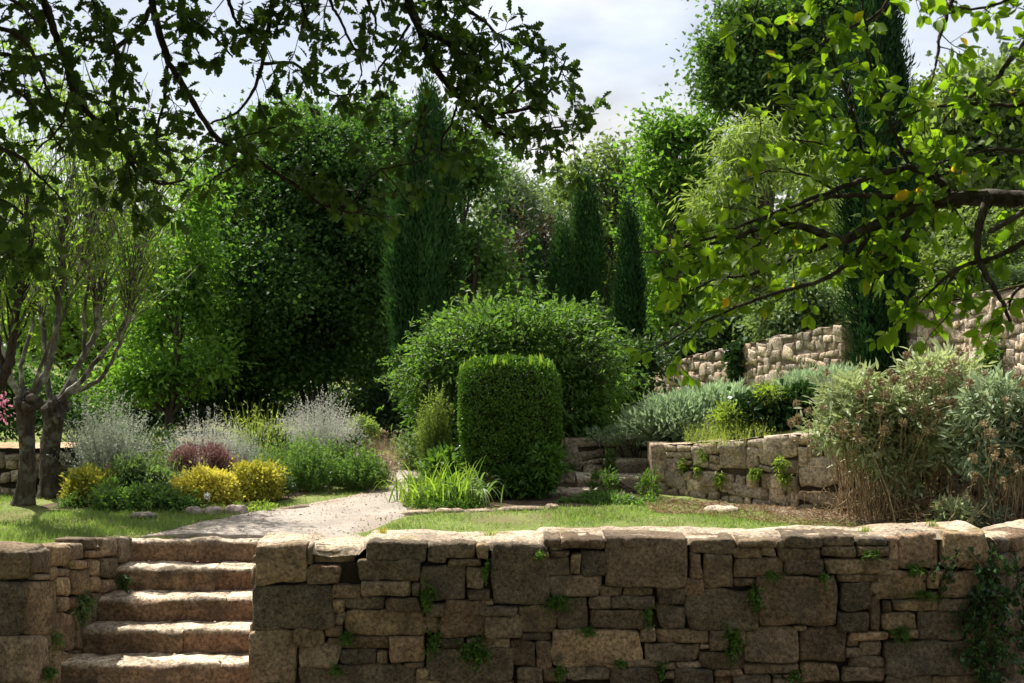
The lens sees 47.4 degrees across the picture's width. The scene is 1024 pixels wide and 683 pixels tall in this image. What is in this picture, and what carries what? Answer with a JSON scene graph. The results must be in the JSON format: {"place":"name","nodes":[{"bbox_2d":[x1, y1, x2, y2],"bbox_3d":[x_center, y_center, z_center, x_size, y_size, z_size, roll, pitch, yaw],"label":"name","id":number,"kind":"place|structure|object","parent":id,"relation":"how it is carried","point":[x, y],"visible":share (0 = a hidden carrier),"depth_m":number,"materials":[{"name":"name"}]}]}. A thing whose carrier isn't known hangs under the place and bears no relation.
{"place":"outdoors","nodes":[
{"label":"outdoors","id":0,"kind":"place"},
{"bbox_2d":[215,399,295,460],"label":"tall grass","id":1,"kind":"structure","parent":0,"point":[255,422],"depth_m":13.45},
{"bbox_2d":[136,453,417,538],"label":"gravel path","id":2,"kind":"structure","parent":0,"point":[289,520],"depth_m":10.35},
{"bbox_2d":[342,412,381,448],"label":"border plant","id":3,"kind":"object","parent":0,"point":[370,425],"visible":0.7,"depth_m":15.93,"materials":[{"name":"green plant"}]},
{"bbox_2d":[0,264,1023,554],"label":"ground","id":4,"kind":"structure","parent":0,"point":[332,494],"depth_m":10.86,"materials":[{"name":"plant"}]},
{"bbox_2d":[0,111,63,392],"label":"leaning tree","id":5,"kind":"object","parent":4,"relation":"on","point":[7,363],"visible":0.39,"depth_m":10.79,"materials":[{"name":"green plant"}]},
{"bbox_2d":[0,442,86,494],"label":"rubble wall","id":6,"kind":"structure","parent":4,"relation":"on","point":[9,459],"depth_m":12.30,"materials":[{"name":"stone"}]},
{"bbox_2d":[0,536,131,682],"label":"stone pier wall","id":7,"kind":"structure","parent":4,"relation":"on","point":[41,585],"depth_m":8.24,"materials":[{"name":"stone"}]},
{"bbox_2d":[68,589,101,630],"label":"wall weed","id":8,"kind":"object","parent":7,"relation":"attached to","point":[86,605],"depth_m":8.69,"materials":[{"name":"green plant"}]},
{"bbox_2d":[0,342,142,441],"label":"garden shrub","id":9,"kind":"object","parent":4,"relation":"on","point":[29,378],"visible":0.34,"depth_m":16.42,"materials":[{"name":"green plant"}]},
{"bbox_2d":[0,201,160,416],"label":"ash tree","id":10,"kind":"object","parent":4,"relation":"on","point":[72,327],"visible":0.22,"depth_m":23.81,"materials":[{"name":"green plant"}]},
{"bbox_2d":[0,16,208,402],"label":"ash tree","id":11,"kind":"object","parent":4,"relation":"on","point":[38,84],"visible":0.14,"depth_m":27.89,"materials":[{"name":"green plant"}]},
{"bbox_2d":[61,536,261,682],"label":"stone steps","id":12,"kind":"structure","parent":4,"relation":"on","point":[124,624],"depth_m":8.94,"materials":[{"name":"stone"}]},
{"bbox_2d":[13,490,846,660],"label":"leaves","id":13,"kind":"object","parent":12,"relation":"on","point":[338,530],"visible":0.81,"depth_m":10.38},
{"bbox_2d":[71,166,265,442],"bbox_3d":[-5.417,-0.626,18.553,2.922,4.594,2.695,0,0,27],"label":"ash tree","id":14,"kind":"object","parent":4,"relation":"on","point":[177,370],"visible":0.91,"depth_m":18.37,"materials":[{"name":"green plant"}]},
{"bbox_2d":[39,481,334,508],"bbox_3d":[-3.288,1.632,13.563,2.901,0.096,4.945,0,0,0],"label":"soil bed","id":15,"kind":"object","parent":4,"relation":"on","point":[48,506],"visible":0.1,"depth_m":11.65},
{"bbox_2d":[0,54,150,506],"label":"pollard tree","id":16,"kind":"object","parent":15,"relation":"on","point":[28,404],"visible":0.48,"depth_m":11.45,"materials":[{"name":"green plant"}]},
{"bbox_2d":[49,462,122,503],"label":"golden shrub","id":17,"kind":"object","parent":15,"relation":"on","point":[81,478],"visible":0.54,"depth_m":11.50,"materials":[{"name":"yellow plant"}]},
{"bbox_2d":[50,472,127,508],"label":"border plant","id":18,"kind":"object","parent":15,"relation":"on","point":[80,500],"visible":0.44,"depth_m":11.32,"materials":[{"name":"green plant"}]},
{"bbox_2d":[47,382,166,470],"bbox_3d":[-4.217,0.996,12.194,1.179,1.250,1.053,0,0,0],"label":"wormwood shrub","id":19,"kind":"object","parent":15,"relation":"on","point":[104,447],"visible":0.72,"depth_m":12.10,"materials":[{"name":"plant"}]},
{"bbox_2d":[0,74,213,498],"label":"pollard tree","id":20,"kind":"object","parent":15,"relation":"on","point":[54,409],"visible":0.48,"depth_m":12.01,"materials":[{"name":"green plant"}]},
{"bbox_2d":[94,449,187,493],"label":"border plant","id":21,"kind":"object","parent":15,"relation":"on","point":[134,470],"visible":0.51,"depth_m":11.72,"materials":[{"name":"green plant"}]},
{"bbox_2d":[78,478,206,513],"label":"ground cover","id":22,"kind":"object","parent":15,"relation":"on","point":[133,497],"visible":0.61,"depth_m":11.01,"materials":[{"name":"green plant"}]},
{"bbox_2d":[140,438,192,475],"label":"meadow herb","id":23,"kind":"object","parent":15,"relation":"on","point":[159,459],"visible":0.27,"depth_m":12.24,"materials":[{"name":"green plant"}]},
{"bbox_2d":[157,434,240,473],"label":"barberry shrub","id":24,"kind":"object","parent":15,"relation":"on","point":[217,457],"visible":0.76,"depth_m":12.32,"materials":[{"name":"purple plant"}]},
{"bbox_2d":[150,404,256,466],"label":"lavender shrub","id":25,"kind":"object","parent":15,"relation":"on","point":[220,438],"visible":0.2,"depth_m":12.96,"materials":[{"name":"grey plant"}]},
{"bbox_2d":[167,457,249,505],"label":"golden shrub","id":26,"kind":"object","parent":15,"relation":"on","point":[219,485],"visible":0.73,"depth_m":11.33,"materials":[{"name":"yellow plant"}]},
{"bbox_2d":[61,419,398,471],"bbox_3d":[-3.359,1.328,13.426,4.154,0.896,0.956,0,0,0],"label":"border plant","id":27,"kind":"object","parent":15,"relation":"on","point":[162,434],"visible":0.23,"depth_m":13.36,"materials":[{"name":"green plant"}]},
{"bbox_2d":[214,422,270,476],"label":"lavender shrub","id":28,"kind":"object","parent":15,"relation":"on","point":[238,448],"visible":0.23,"depth_m":12.77,"materials":[{"name":"grey plant"}]},
{"bbox_2d":[229,454,291,502],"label":"golden shrub","id":29,"kind":"object","parent":15,"relation":"on","point":[257,474],"visible":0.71,"depth_m":11.64,"materials":[{"name":"yellow plant"}]},
{"bbox_2d":[248,439,308,493],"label":"meadow herb","id":30,"kind":"object","parent":15,"relation":"on","point":[286,463],"visible":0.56,"depth_m":12.36,"materials":[{"name":"green plant"}]},
{"bbox_2d":[268,425,345,491],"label":"meadow herb","id":31,"kind":"object","parent":15,"relation":"on","point":[316,471],"visible":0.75,"depth_m":12.49,"materials":[{"name":"green plant"}]},
{"bbox_2d":[276,384,371,456],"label":"lavender shrub","id":32,"kind":"object","parent":15,"relation":"on","point":[321,431],"visible":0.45,"depth_m":13.51,"materials":[{"name":"grey plant"}]},
{"bbox_2d":[101,373,295,434],"bbox_3d":[-5.545,1.146,20.673,3.618,1.582,2.068,0,0,0],"label":"shade shrub","id":33,"kind":"object","parent":4,"relation":"on","point":[156,414],"visible":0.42,"depth_m":20.26,"materials":[{"name":"green plant"}]},
{"bbox_2d":[174,498,277,512],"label":"border plant","id":34,"kind":"object","parent":4,"relation":"on","point":[268,507],"visible":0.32,"depth_m":11.00,"materials":[{"name":"green plant"}]},
{"bbox_2d":[150,71,453,432],"bbox_3d":[-3.673,-1.344,20.166,5.686,6.222,4.618,0,0,0],"label":"broadleaf tree","id":35,"kind":"object","parent":4,"relation":"on","point":[301,265],"visible":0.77,"depth_m":19.78,"materials":[{"name":"green plant"}]},
{"bbox_2d":[191,70,415,411],"bbox_3d":[-4.097,-2.178,27.064,6.217,7.944,3.712,0,0,0],"label":"broadleaf tree","id":36,"kind":"object","parent":4,"relation":"on","point":[392,109],"visible":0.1,"depth_m":26.44,"materials":[{"name":"green plant"}]},
{"bbox_2d":[0,0,611,300],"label":"oak tree","id":37,"kind":"object","parent":4,"relation":"on","point":[476,80],"visible":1,"depth_m":6.14,"materials":[{"name":"green plant"}]},
{"bbox_2d":[266,349,386,425],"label":"shade shrub","id":38,"kind":"object","parent":4,"relation":"on","point":[337,395],"visible":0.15,"depth_m":22.34,"materials":[{"name":"green plant"}]},
{"bbox_2d":[332,438,392,490],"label":"meadow herb","id":39,"kind":"object","parent":4,"relation":"on","point":[353,473],"visible":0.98,"depth_m":12.50,"materials":[{"name":"green plant"}]},
{"bbox_2d":[352,426,408,483],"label":"pink grass","id":40,"kind":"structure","parent":4,"relation":"on","point":[390,463],"depth_m":13.18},
{"bbox_2d":[340,354,455,437],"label":"shade shrub","id":41,"kind":"object","parent":4,"relation":"on","point":[386,414],"visible":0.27,"depth_m":19.61,"materials":[{"name":"green plant"}]},
{"bbox_2d":[379,424,421,472],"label":"grey plant","id":42,"kind":"object","parent":4,"relation":"on","point":[410,453],"visible":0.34,"depth_m":14.56,"materials":[{"name":"green plant"}]},
{"bbox_2d":[378,68,473,447],"bbox_3d":[-1.270,-1.216,17.221,1.438,5.772,1.360,0,0,0],"label":"cypress tree","id":43,"kind":"object","parent":4,"relation":"on","point":[417,268],"visible":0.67,"depth_m":16.88,"materials":[{"name":"green plant"}]},
{"bbox_2d":[400,100,548,317],"bbox_3d":[-0.857,-1.883,25.111,3.626,7.203,3.677,0,0,0],"label":"broadleaf tree","id":44,"kind":"object","parent":4,"relation":"on","point":[488,265],"visible":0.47,"depth_m":24.70,"materials":[{"name":"green plant"}]},
{"bbox_2d":[400,503,557,514],"bbox_3d":[-0.304,1.601,11.066,1.551,0.077,0.154,0,0,-15],"label":"stone edging","id":45,"kind":"object","parent":4,"relation":"on","point":[424,511],"visible":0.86,"depth_m":11.02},
{"bbox_2d":[0,483,978,543],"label":"grass","id":46,"kind":"structure","parent":4,"relation":"on","point":[115,525],"depth_m":10.40,"materials":[{"name":"plant"}]},
{"bbox_2d":[0,27,1020,372],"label":"woods","id":47,"kind":"object","parent":4,"relation":"on","point":[794,197],"visible":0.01,"depth_m":44.34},
{"bbox_2d":[467,156,573,307],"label":"tree","id":48,"kind":"object","parent":4,"relation":"on","point":[526,197],"visible":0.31,"depth_m":32.59,"materials":[{"name":"green plant"}]},
{"bbox_2d":[486,202,570,310],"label":"plum tree","id":49,"kind":"object","parent":4,"relation":"on","point":[545,232],"visible":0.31,"depth_m":29.74,"materials":[{"name":"green plant"}]},
{"bbox_2d":[518,202,547,316],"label":"cypress tree","id":50,"kind":"object","parent":4,"relation":"on","point":[532,276],"visible":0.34,"depth_m":26.91,"materials":[{"name":"green plant"}]},
{"bbox_2d":[421,482,645,508],"bbox_3d":[0.242,1.412,12.843,2.695,0.522,3.307,0,0,0],"label":"hedge bed","id":51,"kind":"object","parent":4,"relation":"on","point":[529,501],"visible":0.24,"depth_m":11.62,"materials":[{"name":"soil"}]},
{"bbox_2d":[412,381,454,472],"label":"upright shrub","id":52,"kind":"object","parent":51,"relation":"on","point":[433,436],"visible":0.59,"depth_m":12.64,"materials":[{"name":"green plant"}]},
{"bbox_2d":[370,456,505,507],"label":"lily clump","id":53,"kind":"object","parent":51,"relation":"on","point":[429,488],"visible":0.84,"depth_m":11.48,"materials":[{"name":"green plant"}]},
{"bbox_2d":[413,438,469,485],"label":"leafy plant","id":54,"kind":"object","parent":51,"relation":"on","point":[439,453],"visible":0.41,"depth_m":12.02,"materials":[{"name":"green plant"}]},
{"bbox_2d":[402,494,488,508],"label":"ground cover","id":55,"kind":"object","parent":51,"relation":"on","point":[461,503],"visible":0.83,"depth_m":11.26,"materials":[{"name":"green plant"}]},
{"bbox_2d":[439,466,506,506],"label":"iris clump","id":56,"kind":"object","parent":51,"relation":"on","point":[476,485],"visible":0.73,"depth_m":11.43,"materials":[{"name":"green plant"}]},
{"bbox_2d":[455,352,564,491],"bbox_3d":[-0.023,0.878,12.355,1.156,1.548,0.937,0,0,0],"label":"clipped hedge","id":57,"kind":"object","parent":51,"relation":"on","point":[509,406],"visible":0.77,"depth_m":12.01,"materials":[{"name":"green plant"}]},
{"bbox_2d":[373,270,652,477],"bbox_3d":[0.014,0.625,13.895,3.308,2.930,2.495,0,0,0],"label":"dome bush","id":58,"kind":"object","parent":51,"relation":"on","point":[589,365],"visible":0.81,"depth_m":13.45,"materials":[{"name":"green plant"}]},
{"bbox_2d":[470,430,573,500],"bbox_3d":[0.082,1.297,11.907,1.101,0.783,0.650,0,0,0],"label":"leafy skirt","id":59,"kind":"object","parent":51,"relation":"on","point":[515,481],"visible":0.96,"depth_m":11.81,"materials":[{"name":"green plant"}]},
{"bbox_2d":[602,424,620,473],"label":"tall weed","id":60,"kind":"object","parent":51,"relation":"on","point":[612,464],"visible":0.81,"depth_m":12.88,"materials":[{"name":"green plant"}]},
{"bbox_2d":[581,465,663,497],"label":"ground cover","id":61,"kind":"object","parent":51,"relation":"on","point":[612,483],"visible":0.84,"depth_m":11.97,"materials":[{"name":"green plant"}]},
{"bbox_2d":[554,485,705,506],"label":"ground cover","id":62,"kind":"object","parent":51,"relation":"on","point":[597,498],"visible":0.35,"depth_m":11.55,"materials":[{"name":"green plant"}]},
{"bbox_2d":[145,479,958,543],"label":"pebbles","id":63,"kind":"object","parent":4,"relation":"on","point":[386,517],"visible":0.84,"depth_m":10.34,"materials":[{"name":"stone"}]},
{"bbox_2d":[541,203,582,346],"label":"cypress tree","id":64,"kind":"object","parent":4,"relation":"on","point":[561,259],"visible":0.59,"depth_m":23.47,"materials":[{"name":"green plant"}]},
{"bbox_2d":[527,124,654,326],"bbox_3d":[2.741,-2.874,35.282,4.630,7.340,3.346,0,0,0],"label":"locust tree","id":65,"kind":"object","parent":4,"relation":"on","point":[608,159],"visible":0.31,"depth_m":34.85,"materials":[{"name":"green plant"}]},
{"bbox_2d":[568,157,615,324],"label":"cypress tree","id":66,"kind":"object","parent":4,"relation":"on","point":[591,263],"visible":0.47,"depth_m":23.80,"materials":[{"name":"green plant"}]},
{"bbox_2d":[546,457,648,495],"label":"garden steps","id":67,"kind":"structure","parent":4,"relation":"on","point":[631,468],"depth_m":12.68,"materials":[{"name":"stone"}]},
{"bbox_2d":[560,436,647,482],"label":"recess wall","id":68,"kind":"structure","parent":4,"relation":"on","point":[588,455],"depth_m":13.28,"materials":[{"name":"stone"}]},
{"bbox_2d":[575,424,654,457],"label":"grey plant","id":69,"kind":"object","parent":4,"relation":"on","point":[603,436],"visible":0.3,"depth_m":13.19,"materials":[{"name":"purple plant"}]},
{"bbox_2d":[608,172,651,344],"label":"cypress tree","id":70,"kind":"object","parent":4,"relation":"on","point":[629,299],"visible":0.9,"depth_m":21.35,"materials":[{"name":"green plant"}]},
{"bbox_2d":[249,519,1023,682],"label":"stone retaining wall","id":71,"kind":"structure","parent":4,"relation":"on","point":[312,600],"depth_m":8.18,"materials":[{"name":"stone"}]},
{"bbox_2d":[416,575,437,616],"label":"wall weed","id":72,"kind":"object","parent":71,"relation":"attached to","point":[427,600],"depth_m":8.14,"materials":[{"name":"green plant"}]},
{"bbox_2d":[421,627,441,661],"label":"wall weed","id":73,"kind":"object","parent":71,"relation":"attached to","point":[432,646],"depth_m":8.15,"materials":[{"name":"green plant"}]},
{"bbox_2d":[450,634,492,673],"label":"wall weed","id":74,"kind":"object","parent":71,"relation":"attached to","point":[476,650],"depth_m":8.14,"materials":[{"name":"green plant"}]},
{"bbox_2d":[538,593,579,618],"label":"wall weed","id":75,"kind":"object","parent":71,"relation":"attached to","point":[556,600],"depth_m":8.15,"materials":[{"name":"green plant"}]},
{"bbox_2d":[719,622,746,670],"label":"wall weed","id":76,"kind":"object","parent":71,"relation":"attached to","point":[733,643],"depth_m":8.15,"materials":[{"name":"green plant"}]},
{"bbox_2d":[746,584,765,614],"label":"wall weed","id":77,"kind":"object","parent":71,"relation":"attached to","point":[754,597],"depth_m":8.13,"materials":[{"name":"green plant"}]},
{"bbox_2d":[880,626,912,646],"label":"wall weed","id":78,"kind":"object","parent":71,"relation":"attached to","point":[903,632],"depth_m":8.15,"materials":[{"name":"green plant"}]},
{"bbox_2d":[923,542,1023,682],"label":"ivy","id":79,"kind":"object","parent":71,"relation":"attached to","point":[986,577],"visible":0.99,"depth_m":8.10,"materials":[{"name":"green plant"}]},
{"bbox_2d":[608,326,681,415],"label":"shade shrub","id":80,"kind":"object","parent":4,"relation":"on","point":[653,369],"visible":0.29,"depth_m":17.30,"materials":[{"name":"green plant"}]},
{"bbox_2d":[647,441,669,493],"bbox_3d":[1.603,1.406,12.438,0.278,0.654,0.363,0,0,0],"label":"gate post","id":81,"kind":"object","parent":4,"relation":"on","point":[657,451],"visible":0.55,"depth_m":12.28,"materials":[{"name":"stone"}]},
{"bbox_2d":[596,88,746,341],"bbox_3d":[4.190,-2.918,28.910,4.558,6.762,3.510,0,0,21],"label":"ash tree","id":82,"kind":"object","parent":4,"relation":"on","point":[669,141],"visible":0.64,"depth_m":28.68,"materials":[{"name":"green plant"}]},
{"bbox_2d":[612,374,755,447],"bbox_3d":[2.080,0.796,12.896,1.958,0.881,1.082,0,0,0],"label":"lavender bush","id":83,"kind":"object","parent":4,"relation":"on","point":[664,416],"visible":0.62,"depth_m":12.72,"materials":[{"name":"green plant"}]},
{"bbox_2d":[648,296,777,366],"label":"shade shrub","id":84,"kind":"object","parent":4,"relation":"on","point":[705,343],"visible":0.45,"depth_m":18.71,"materials":[{"name":"green plant"}]},
{"bbox_2d":[679,414,782,445],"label":"terrace grass","id":85,"kind":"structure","parent":4,"relation":"on","point":[714,434],"depth_m":11.86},
{"bbox_2d":[705,379,790,439],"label":"terrace weed","id":86,"kind":"object","parent":4,"relation":"on","point":[722,417],"visible":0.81,"depth_m":12.04,"materials":[{"name":"green plant"}]},
{"bbox_2d":[643,85,852,318],"bbox_3d":[4.739,-2.481,21.915,4.502,4.777,3.074,0,0,0],"label":"olive tree","id":87,"kind":"object","parent":4,"relation":"on","point":[733,148],"visible":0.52,"depth_m":21.73,"materials":[{"name":"green plant"}]},
{"bbox_2d":[654,322,853,394],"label":"terrace wall","id":88,"kind":"structure","parent":4,"relation":"on","point":[820,346],"depth_m":16.28,"materials":[{"name":"stone"}]},
{"bbox_2d":[721,335,751,384],"bbox_3d":[3.429,0.378,17.151,0.744,0.939,0.749,0,0,36],"label":"ivy mass","id":89,"kind":"object","parent":88,"relation":"attached to","point":[733,357],"visible":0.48,"depth_m":17.04,"materials":[{"name":"green plant"}]},
{"bbox_2d":[659,0,907,281],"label":"broadleaf tree","id":90,"kind":"object","parent":4,"relation":"on","point":[724,84],"visible":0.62,"depth_m":26.52,"materials":[{"name":"green plant"}]},
{"bbox_2d":[722,257,854,342],"bbox_3d":[4.354,-0.398,17.572,2.340,1.677,1.859,0,0,0],"label":"olive shrub","id":91,"kind":"object","parent":4,"relation":"on","point":[784,318],"visible":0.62,"depth_m":17.39,"materials":[{"name":"green plant"}]},
{"bbox_2d":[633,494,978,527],"bbox_3d":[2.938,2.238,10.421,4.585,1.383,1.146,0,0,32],"label":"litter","id":92,"kind":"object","parent":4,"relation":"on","point":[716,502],"visible":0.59,"depth_m":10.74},
{"bbox_2d":[757,358,871,388],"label":"lavender bush","id":93,"kind":"object","parent":4,"relation":"on","point":[790,378],"visible":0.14,"depth_m":13.52,"materials":[{"name":"green plant"}]},
{"bbox_2d":[664,433,1023,520],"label":"garden wall","id":94,"kind":"structure","parent":4,"relation":"on","point":[735,463],"depth_m":11.47,"materials":[{"name":"stone"}]},
{"bbox_2d":[720,379,830,433],"bbox_3d":[2.801,0.721,12.182,1.312,0.668,0.723,0,0,0],"label":"ivy mass","id":95,"kind":"object","parent":94,"relation":"on","point":[770,413],"visible":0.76,"depth_m":12.07,"materials":[{"name":"green plant"}]},
{"bbox_2d":[828,0,929,385],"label":"cypress tree","id":96,"kind":"object","parent":4,"relation":"on","point":[869,319],"visible":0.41,"depth_m":13.65,"materials":[{"name":"green plant"}]},
{"bbox_2d":[922,487,989,525],"bbox_3d":[3.709,1.430,9.749,0.542,0.405,0.456,0,0,20],"label":"young sage","id":97,"kind":"object","parent":4,"relation":"on","point":[963,511],"visible":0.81,"depth_m":9.71,"materials":[{"name":"green plant"}]},
{"bbox_2d":[898,284,1023,394],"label":"terrace wall","id":98,"kind":"structure","parent":4,"relation":"on","point":[1013,357],"depth_m":12.22,"materials":[{"name":"stone"}]},
{"bbox_2d":[911,36,1023,251],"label":"broadleaf tree","id":99,"kind":"object","parent":4,"relation":"on","point":[1010,134],"visible":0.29,"depth_m":20.49,"materials":[{"name":"green plant"}]},
{"bbox_2d":[917,205,1023,300],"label":"bank shrub","id":100,"kind":"object","parent":4,"relation":"on","point":[948,260],"visible":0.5,"depth_m":15.26,"materials":[{"name":"green plant"}]},
{"bbox_2d":[964,300,1007,377],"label":"terrace weed","id":101,"kind":"object","parent":4,"relation":"on","point":[989,356],"visible":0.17,"depth_m":11.92,"materials":[{"name":"green plant"}]},
{"bbox_2d":[973,486,1014,527],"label":"tall weed","id":102,"kind":"object","parent":4,"relation":"on","point":[1000,518],"visible":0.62,"depth_m":9.73,"materials":[{"name":"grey plant"}]},
{"bbox_2d":[971,254,1023,292],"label":"bank shrub","id":103,"kind":"object","parent":4,"relation":"on","point":[1016,274],"visible":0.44,"depth_m":13.14,"materials":[{"name":"green plant"}]},
{"bbox_2d":[0,0,1023,347],"label":"sky","id":104,"kind":"structure","parent":0,"point":[620,47],"materials":[{"name":"white"}]},
{"bbox_2d":[682,502,943,523],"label":"litter ground","id":105,"kind":"structure","parent":0,"point":[720,503],"depth_m":10.90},
{"bbox_2d":[785,336,997,524],"bbox_3d":[3.429,0.849,10.444,2.119,1.856,1.275,0,0,0],"label":"sage bush","id":106,"kind":"object","parent":105,"relation":"on","point":[852,415],"visible":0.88,"depth_m":10.34,"materials":[{"name":"green plant"}]},
{"bbox_2d":[902,360,1023,528],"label":"sage bush","id":107,"kind":"object","parent":105,"relation":"on","point":[994,432],"visible":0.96,"depth_m":9.77,"materials":[{"name":"green plant"}]},
{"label":"soil ground","id":108,"kind":"structure","parent":0,"visible":0},
{"bbox_2d":[626,0,1023,391],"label":"plum tree","id":109,"kind":"object","parent":108,"relation":"on","point":[917,207],"visible":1,"depth_m":4.74,"materials":[{"name":"green plant"}]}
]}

